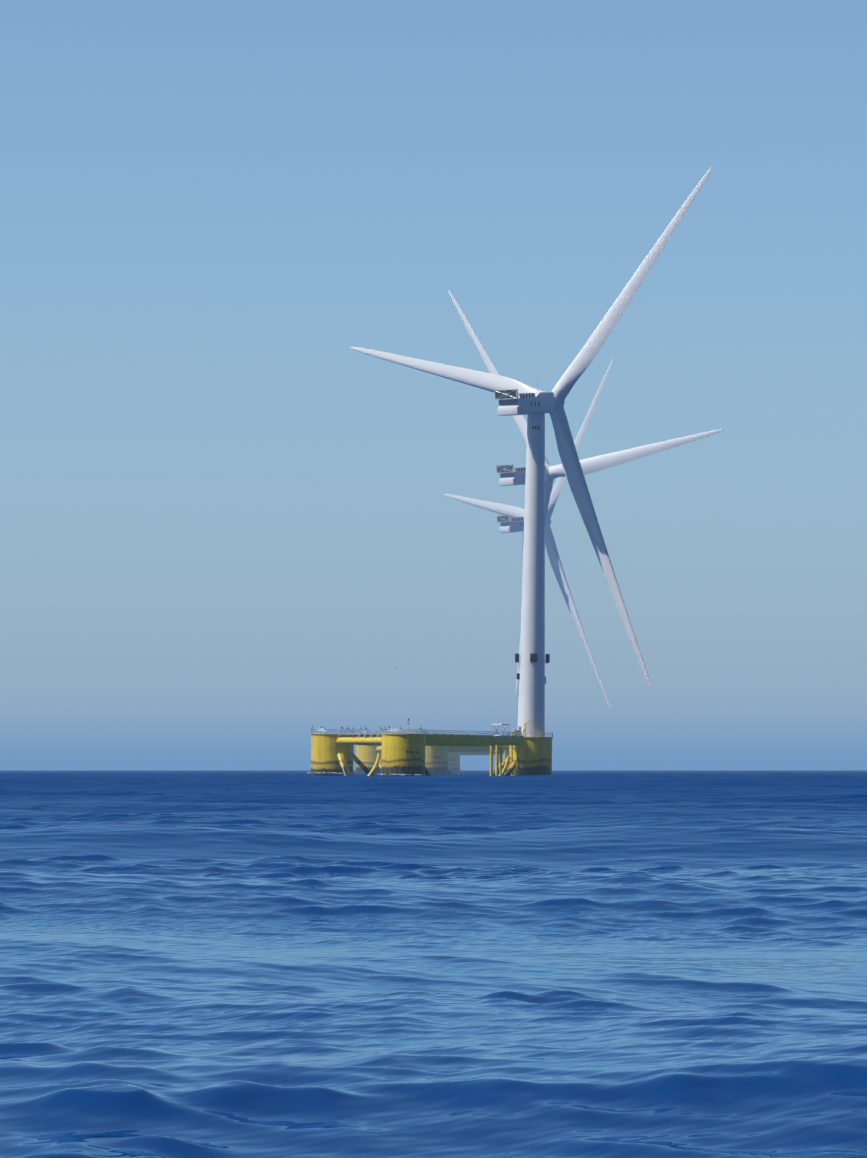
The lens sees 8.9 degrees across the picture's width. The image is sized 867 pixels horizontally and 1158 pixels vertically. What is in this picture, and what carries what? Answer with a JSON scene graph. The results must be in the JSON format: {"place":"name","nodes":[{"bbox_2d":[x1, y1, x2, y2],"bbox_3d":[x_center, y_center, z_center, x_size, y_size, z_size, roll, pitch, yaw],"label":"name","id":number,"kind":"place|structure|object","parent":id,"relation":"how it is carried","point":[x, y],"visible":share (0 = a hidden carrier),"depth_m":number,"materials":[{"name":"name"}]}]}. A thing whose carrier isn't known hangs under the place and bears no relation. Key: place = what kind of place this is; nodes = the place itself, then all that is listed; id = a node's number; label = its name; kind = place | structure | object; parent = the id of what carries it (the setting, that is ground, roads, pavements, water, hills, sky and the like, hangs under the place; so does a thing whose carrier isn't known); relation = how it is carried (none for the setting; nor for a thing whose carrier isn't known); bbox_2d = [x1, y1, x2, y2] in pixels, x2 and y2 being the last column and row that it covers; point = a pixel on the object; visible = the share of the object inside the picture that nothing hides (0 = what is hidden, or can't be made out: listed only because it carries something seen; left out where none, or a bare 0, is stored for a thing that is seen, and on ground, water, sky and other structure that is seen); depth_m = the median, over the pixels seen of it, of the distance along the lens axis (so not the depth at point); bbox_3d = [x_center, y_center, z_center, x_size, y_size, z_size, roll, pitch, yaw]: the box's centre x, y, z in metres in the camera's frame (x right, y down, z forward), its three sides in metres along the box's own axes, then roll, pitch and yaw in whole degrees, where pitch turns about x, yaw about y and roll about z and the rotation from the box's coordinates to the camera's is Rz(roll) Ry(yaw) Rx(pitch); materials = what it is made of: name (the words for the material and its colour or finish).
{"place":"outdoors","nodes":[
{"label":"outdoors","id":0,"kind":"place"},
{"bbox_2d":[0,771,866,1157],"bbox_3d":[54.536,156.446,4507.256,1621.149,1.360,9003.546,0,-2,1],"label":"sea","id":1,"kind":"structure","parent":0,"point":[464,965],"depth_m":50.00,"materials":[{"name":"liquid"}]},
{"bbox_2d":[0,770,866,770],"bbox_3d":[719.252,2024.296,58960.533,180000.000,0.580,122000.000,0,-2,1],"label":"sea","id":2,"kind":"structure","parent":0,"point":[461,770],"depth_m":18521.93,"materials":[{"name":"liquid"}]},
{"bbox_2d":[308,718,552,775],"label":"floating platform","id":3,"kind":"structure","parent":2,"relation":"on","point":[400,754],"depth_m":1492.45,"materials":[{"name":"yellow paint"}]},
{"bbox_2d":[349,166,711,736],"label":"wind turbine","id":4,"kind":"object","parent":3,"relation":"on","point":[534,405],"visible":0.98,"depth_m":1498.65,"materials":[{"name":"white paint"}]},
{"bbox_2d":[356,731,508,774],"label":"floating platform","id":5,"kind":"structure","parent":2,"relation":"on","point":[436,760],"depth_m":1839.66,"materials":[{"name":"yellow paint"}]},
{"bbox_2d":[448,290,723,696],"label":"wind turbine","id":6,"kind":"object","parent":5,"relation":"on","point":[510,475],"visible":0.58,"depth_m":1859.06,"materials":[{"name":"white paint"}]},
{"bbox_2d":[448,752,507,773],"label":"floating platform","id":7,"kind":"structure","parent":2,"relation":"on","point":[454,762],"depth_m":2187.23,"materials":[{"name":"yellow paint"}]},
{"bbox_2d":[443,358,613,708],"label":"wind turbine","id":8,"kind":"object","parent":7,"relation":"on","point":[514,522],"visible":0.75,"depth_m":2231.62,"materials":[{"name":"white paint"}]},
{"bbox_2d":[0,0,866,769],"label":"sky","id":9,"kind":"structure","parent":0,"point":[229,531],"materials":[{"name":"blue"}]}
]}

